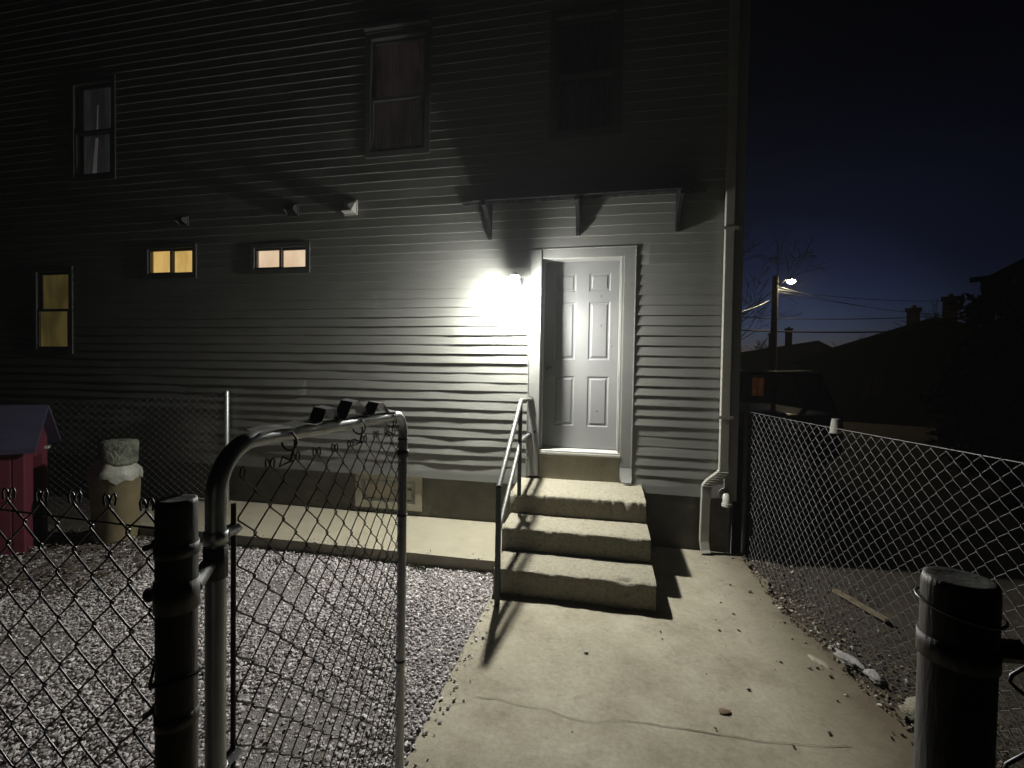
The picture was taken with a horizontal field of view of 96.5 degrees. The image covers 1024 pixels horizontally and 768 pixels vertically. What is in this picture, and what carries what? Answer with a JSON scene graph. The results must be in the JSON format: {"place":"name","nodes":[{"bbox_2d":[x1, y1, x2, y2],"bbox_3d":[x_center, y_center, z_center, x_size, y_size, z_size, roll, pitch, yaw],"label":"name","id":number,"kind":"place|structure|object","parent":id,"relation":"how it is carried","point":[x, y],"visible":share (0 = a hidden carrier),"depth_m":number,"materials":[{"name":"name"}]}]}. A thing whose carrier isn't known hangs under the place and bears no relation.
{"place":"outdoors","nodes":[
{"label":"outdoors","id":0,"kind":"place"},
{"bbox_2d":[0,527,506,767],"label":"gravel","id":1,"kind":"structure","parent":0,"point":[61,738],"depth_m":2.86,"materials":[{"name":"grey gravel"}]},
{"bbox_2d":[85,459,142,543],"bbox_3d":[-4.092,1.173,4.723,0.445,0.846,0.451,1,1,12],"label":"bucket","id":2,"kind":"object","parent":1,"relation":"on","point":[123,483],"visible":0.91,"depth_m":4.57,"materials":[{"name":"beige plastic"}]},
{"bbox_2d":[97,438,138,466],"bbox_3d":[-4.045,0.700,4.697,0.326,0.270,0.324,1,1,12],"label":"rock","id":3,"kind":"object","parent":2,"relation":"in","point":[113,452],"visible":0.98,"depth_m":4.59,"materials":[{"name":"stone"}]},
{"bbox_2d":[269,556,425,571],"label":"weeds","id":4,"kind":"object","parent":1,"relation":"on","point":[414,565],"visible":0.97,"depth_m":4.09,"materials":[{"name":"green plant"}]},
{"bbox_2d":[137,497,503,573],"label":"side path","id":5,"kind":"structure","parent":0,"point":[444,540],"depth_m":4.65,"materials":[{"name":"concrete"}]},
{"bbox_2d":[0,400,1023,767],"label":"ground","id":6,"kind":"structure","parent":0,"point":[906,434],"depth_m":4.62,"materials":[{"name":"soil"}]},
{"bbox_2d":[0,405,60,556],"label":"playhouse","id":7,"kind":"object","parent":6,"relation":"on","point":[28,433],"visible":0.92,"depth_m":4.35,"materials":[{"name":"red plastic"}]},
{"bbox_2d":[0,487,201,767],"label":"chain link fence","id":8,"kind":"object","parent":6,"relation":"on","point":[174,545],"visible":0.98,"depth_m":0.74,"materials":[{"name":"metal"}]},
{"bbox_2d":[142,411,408,767],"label":"chain link gate","id":9,"kind":"structure","parent":8,"relation":"attached to","point":[184,598],"depth_m":1.01,"materials":[{"name":"metal"}]},
{"bbox_2d":[246,398,397,434],"bbox_3d":[-0.491,0.079,1.327,0.050,0.067,0.758,1,1,8],"label":"bent metal strip","id":10,"kind":"object","parent":9,"relation":"on","point":[318,413],"visible":1,"depth_m":1.27,"materials":[{"name":"metal"}]},
{"bbox_2d":[0,390,228,512],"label":"chain link fence","id":11,"kind":"object","parent":6,"relation":"on","point":[226,417],"visible":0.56,"depth_m":5.57,"materials":[{"name":"metal"}]},
{"bbox_2d":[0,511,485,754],"bbox_3d":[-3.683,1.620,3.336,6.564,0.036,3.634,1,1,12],"label":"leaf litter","id":12,"kind":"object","parent":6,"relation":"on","point":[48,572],"visible":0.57,"depth_m":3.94,"materials":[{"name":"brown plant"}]},
{"bbox_2d":[0,0,750,552],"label":"house","id":13,"kind":"structure","parent":6,"relation":"on","point":[130,130],"depth_m":5.29,"materials":[{"name":"paint"}]},
{"bbox_2d":[32,266,73,353],"bbox_3d":[-6.279,-1.009,6.284,0.690,1.180,0.082,1,1,12],"label":"window","id":14,"kind":"structure","parent":13,"relation":"in","point":[52,287],"depth_m":6.29,"materials":[{"name":"glass"}]},
{"bbox_2d":[69,75,115,182],"bbox_3d":[-5.545,-3.374,6.129,0.750,1.340,0.167,1,1,12],"label":"window","id":15,"kind":"structure","parent":13,"relation":"in","point":[99,133],"depth_m":6.15,"materials":[{"name":"glass"}]},
{"bbox_2d":[144,243,196,278],"bbox_3d":[-4.515,-1.576,5.937,1.410,0.550,0.132,1,1,12],"label":"window","id":16,"kind":"structure","parent":13,"relation":"in","point":[177,260],"depth_m":5.92,"materials":[{"name":"glass"}]},
{"bbox_2d":[175,216,188,225],"bbox_3d":[-4.161,-2.061,5.747,0.120,0.120,0.098,1,1,12],"label":"vent hood","id":17,"kind":"object","parent":13,"relation":"attached to","point":[182,220],"visible":1,"depth_m":5.76,"materials":[{"name":"metal"}]},
{"bbox_2d":[250,241,309,274],"bbox_3d":[-2.948,-1.527,5.617,1.430,0.480,0.132,1,1,12],"label":"window","id":18,"kind":"structure","parent":13,"relation":"in","point":[284,257],"depth_m":5.59,"materials":[{"name":"glass"}]},
{"bbox_2d":[283,203,298,216],"bbox_3d":[-2.632,-2.083,5.433,0.150,0.150,0.098,1,1,12],"label":"vent hood","id":19,"kind":"object","parent":13,"relation":"attached to","point":[291,210],"visible":1,"depth_m":5.44,"materials":[{"name":"black plastic"}]},
{"bbox_2d":[341,200,357,215],"bbox_3d":[-1.889,-2.052,5.277,0.170,0.170,0.108,1,1,12],"label":"vent hood","id":20,"kind":"object","parent":13,"relation":"attached to","point":[350,207],"visible":1,"depth_m":5.28,"materials":[{"name":"white plastic"}]},
{"bbox_2d":[355,473,422,511],"bbox_3d":[-1.441,1.248,5.346,0.830,0.415,0.050,1,1,12],"label":"basement window","id":21,"kind":"structure","parent":13,"relation":"in","point":[414,484],"depth_m":5.34,"materials":[{"name":"glass"}]},
{"bbox_2d":[363,14,431,158],"bbox_3d":[-1.288,-3.338,5.229,0.800,1.475,0.218,1,1,12],"label":"window","id":22,"kind":"structure","parent":13,"relation":"in","point":[398,51],"depth_m":5.28,"materials":[{"name":"glass"}]},
{"bbox_2d":[510,272,522,295],"bbox_3d":[0.043,-1.068,4.842,0.110,0.230,0.249,1,1,12],"label":"wall lamp","id":23,"kind":"object","parent":13,"relation":"attached to","point":[516,285],"visible":1,"depth_m":4.74,"materials":[{"name":"white metal"}]},
{"bbox_2d":[542,261,619,449],"bbox_3d":[0.748,-0.316,5.010,0.829,2.048,0.127,1,1,12],"label":"door","id":24,"kind":"structure","parent":13,"relation":"in","point":[581,320],"depth_m":5.02,"materials":[{"name":"paint"}]},
{"bbox_2d":[463,186,706,239],"bbox_3d":[0.664,-1.770,4.660,2.520,0.423,0.320,1,1,12],"label":"door canopy","id":25,"kind":"object","parent":13,"relation":"attached to","point":[487,205],"visible":1,"depth_m":4.69,"materials":[{"name":"wood"}]},
{"bbox_2d":[549,2,623,140],"bbox_3d":[0.783,-3.242,4.834,0.750,1.330,0.166,1,1,12],"label":"window","id":26,"kind":"structure","parent":13,"relation":"in","point":[585,92],"depth_m":4.86,"materials":[{"name":"glass"}]},
{"bbox_2d":[699,0,740,553],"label":"downspout","id":27,"kind":"object","parent":13,"relation":"attached to","point":[711,481],"visible":1,"depth_m":4.46,"materials":[{"name":"paint"}]},
{"bbox_2d":[719,488,732,507],"bbox_3d":[2.117,1.123,4.527,0.110,0.155,0.181,1,1,12],"label":"drain elbow","id":28,"kind":"object","parent":13,"relation":"attached to","point":[724,495],"visible":0.99,"depth_m":4.47,"materials":[{"name":"white plastic"}]},
{"bbox_2d":[404,546,913,767],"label":"walkway","id":29,"kind":"structure","parent":6,"relation":"on","point":[633,666],"depth_m":2.56,"materials":[{"name":"concrete"}]},
{"bbox_2d":[493,477,655,612],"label":"concrete steps","id":30,"kind":"structure","parent":29,"relation":"on","point":[581,541],"depth_m":3.91,"materials":[{"name":"beige concrete"}]},
{"bbox_2d":[494,397,533,606],"bbox_3d":[0.030,0.910,4.198,0.081,1.536,1.544,1,1,12],"label":"handrail","id":31,"kind":"object","parent":30,"relation":"on","point":[500,511],"visible":1,"depth_m":3.70,"materials":[{"name":"grey metal"}]},
{"bbox_2d":[438,696,850,746],"bbox_3d":[0.620,1.720,2.330,2.033,0.002,0.097,1,1,8],"label":"crack","id":32,"kind":"object","parent":29,"relation":"on","point":[667,726],"visible":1,"depth_m":2.29,"materials":[{"name":"grey concrete"}]},
{"bbox_2d":[718,708,730,713],"bbox_3d":[1.120,1.719,2.405,0.068,0.010,0.042,1,1,12],"label":"fallen leaf","id":33,"kind":"object","parent":29,"relation":"on","point":[723,711],"visible":1,"depth_m":2.40,"materials":[{"name":"brown plant"}]},
{"bbox_2d":[745,336,768,349],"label":"bare tree","id":34,"kind":"object","parent":6,"relation":"on","point":[758,344],"visible":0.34,"depth_m":51.53,"materials":[{"name":"brown plant"}]},
{"bbox_2d":[768,275,778,403],"bbox_3d":[11.426,-1.514,19.970,0.320,6.383,0.312,1,1,12],"label":"utility pole","id":35,"kind":"object","parent":6,"relation":"on","point":[773,338],"visible":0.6,"depth_m":19.86,"materials":[{"name":"brown wood"}]},
{"bbox_2d":[778,277,795,285],"bbox_3d":[12.005,-4.449,19.901,0.850,0.412,0.377,0,2,-25],"label":"street lamp","id":36,"kind":"object","parent":35,"relation":"attached to","point":[791,280],"visible":1,"depth_m":19.86,"materials":[{"name":"metal"}]},
{"bbox_2d":[741,329,885,332],"bbox_3d":[14.612,-2.483,20.900,11.676,0.422,0.061,1,1,-11],"label":"overhead wire","id":37,"kind":"object","parent":35,"relation":"attached to","point":[816,331],"visible":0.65,"depth_m":20.74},
{"bbox_2d":[778,289,900,300],"bbox_3d":[17.878,-4.249,22.001,13.282,0.519,0.021,1,1,-18],"label":"overhead wire","id":38,"kind":"object","parent":35,"relation":"attached to","point":[843,297],"visible":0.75,"depth_m":21.23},
{"bbox_2d":[742,315,941,319],"bbox_3d":[14.875,-3.104,20.800,12.404,0.571,0.031,1,1,-11],"label":"overhead wire","id":39,"kind":"object","parent":35,"relation":"attached to","point":[836,319],"visible":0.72,"depth_m":20.75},
{"bbox_2d":[778,286,941,314],"bbox_3d":[15.102,-3.576,19.475,7.157,1.281,0.019,1,1,8],"label":"overhead wire","id":40,"kind":"object","parent":35,"relation":"attached to","point":[853,304],"visible":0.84,"depth_m":19.55,"materials":[{"name":"metal"}]},
{"bbox_2d":[781,292,960,317],"bbox_3d":[19.141,-3.786,22.600,15.718,0.520,0.017,1,1,-18],"label":"overhead wire","id":41,"kind":"object","parent":35,"relation":"attached to","point":[838,302],"visible":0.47,"depth_m":21.07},
{"bbox_2d":[741,223,832,339],"bbox_3d":[11.985,-4.034,25.993,10.011,11.001,5.815,2,2,41],"label":"bare tree","id":42,"kind":"object","parent":6,"relation":"on","point":[765,272],"visible":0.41,"depth_m":24.12,"materials":[{"name":"brown plant"}]},
{"bbox_2d":[808,654,832,670],"bbox_3d":[1.912,1.742,2.836,0.066,0.054,0.208,0,1,-21],"label":"concrete fragment","id":43,"kind":"object","parent":6,"relation":"on","point":[822,663],"visible":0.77,"depth_m":2.82,"materials":[{"name":"beige concrete"}]},
{"bbox_2d":[833,648,866,672],"bbox_3d":[2.117,1.739,2.873,0.113,0.048,0.236,0,2,-23],"label":"plaster chunk","id":44,"kind":"object","parent":6,"relation":"on","point":[853,662],"visible":0.91,"depth_m":2.85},
{"bbox_2d":[832,589,888,621],"bbox_3d":[2.714,1.722,3.573,0.046,0.036,0.491,1,1,-4],"label":"wood lath","id":45,"kind":"object","parent":6,"relation":"on","point":[856,603],"visible":0.81,"depth_m":3.55,"materials":[{"name":"brown wood"}]},
{"bbox_2d":[705,552,1023,767],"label":"soil crumbs","id":46,"kind":"object","parent":6,"relation":"on","point":[880,703],"visible":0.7,"depth_m":3.22,"materials":[{"name":"brown soil"}]},
{"bbox_2d":[863,669,887,685],"bbox_3d":[2.166,1.743,2.729,0.080,0.049,0.147,1,1,0],"label":"plaster chunk","id":47,"kind":"object","parent":6,"relation":"on","point":[874,676],"visible":1,"depth_m":2.71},
{"bbox_2d":[740,402,1023,767],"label":"chain link fence","id":48,"kind":"object","parent":6,"relation":"on","point":[746,432],"visible":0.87,"depth_m":2.92,"materials":[{"name":"metal"}]},
{"bbox_2d":[829,418,843,433],"bbox_3d":[2.275,0.295,3.201,0.088,0.102,0.087,1,1,12],"label":"cup","id":49,"kind":"object","parent":48,"relation":"attached to","point":[836,423],"visible":0.99,"depth_m":3.17,"materials":[{"name":"plastic"}]},
{"bbox_2d":[898,696,915,721],"bbox_3d":[2.151,1.725,2.405,0.126,0.135,0.165,0,2,-28],"label":"rock","id":50,"kind":"object","parent":6,"relation":"on","point":[907,708],"visible":0.4,"depth_m":2.41,"materials":[{"name":"stone"}]},
{"bbox_2d":[892,298,977,327],"bbox_3d":[33.671,-2.559,35.867,4.378,8.296,7.008,1,1,4],"label":"bare tree","id":51,"kind":"object","parent":6,"relation":"on","point":[925,314],"visible":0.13,"depth_m":36.29,"materials":[{"name":"black plant"}]},
{"bbox_2d":[913,566,1023,767],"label":"fence post","id":52,"kind":"object","parent":6,"relation":"on","point":[965,651],"visible":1,"depth_m":0.43,"materials":[{"name":"metal"}]},
{"bbox_2d":[919,274,1023,492],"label":"evergreen tree","id":53,"kind":"object","parent":6,"relation":"on","point":[982,397],"visible":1,"depth_m":7.26,"materials":[{"name":"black plant"}]},
{"bbox_2d":[970,258,1023,476],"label":"bungalow","id":54,"kind":"object","parent":6,"relation":"on","point":[1014,270],"visible":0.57,"depth_m":8.66,"materials":[{"name":"black"}]},
{"bbox_2d":[740,327,832,401],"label":"house","id":55,"kind":"structure","parent":0,"point":[755,388],"depth_m":34.29,"materials":[{"name":"black"}]},
{"bbox_2d":[751,377,764,396],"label":"window","id":56,"kind":"structure","parent":55,"relation":"in","point":[757,383],"depth_m":34.96,"materials":[{"name":"orange glass"}]},
{"bbox_2d":[736,452,1023,532],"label":"driveway","id":57,"kind":"structure","parent":0,"point":[1008,521],"depth_m":6.82,"materials":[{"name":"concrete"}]},
{"bbox_2d":[738,369,843,469],"bbox_3d":[5.373,0.650,10.375,1.880,1.916,4.640,1,1,12],"label":"parked suv","id":58,"kind":"object","parent":57,"relation":"on","point":[803,414],"visible":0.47,"depth_m":8.23,"materials":[{"name":"paint"}]},
{"bbox_2d":[741,0,1023,351],"label":"sky","id":59,"kind":"structure","parent":0,"point":[891,131],"materials":[{"name":"blue"}]},
{"bbox_2d":[790,294,978,427],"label":"neighbour house","id":60,"kind":"structure","parent":0,"point":[886,377],"depth_m":18.16,"materials":[{"name":"brick"}]},
{"bbox_2d":[857,365,886,397],"bbox_3d":[14.623,-0.104,18.548,0.920,1.320,0.060,2,2,42],"label":"window","id":61,"kind":"structure","parent":60,"relation":"in","point":[872,379],"depth_m":18.53,"materials":[{"name":"black glass"}]}
]}

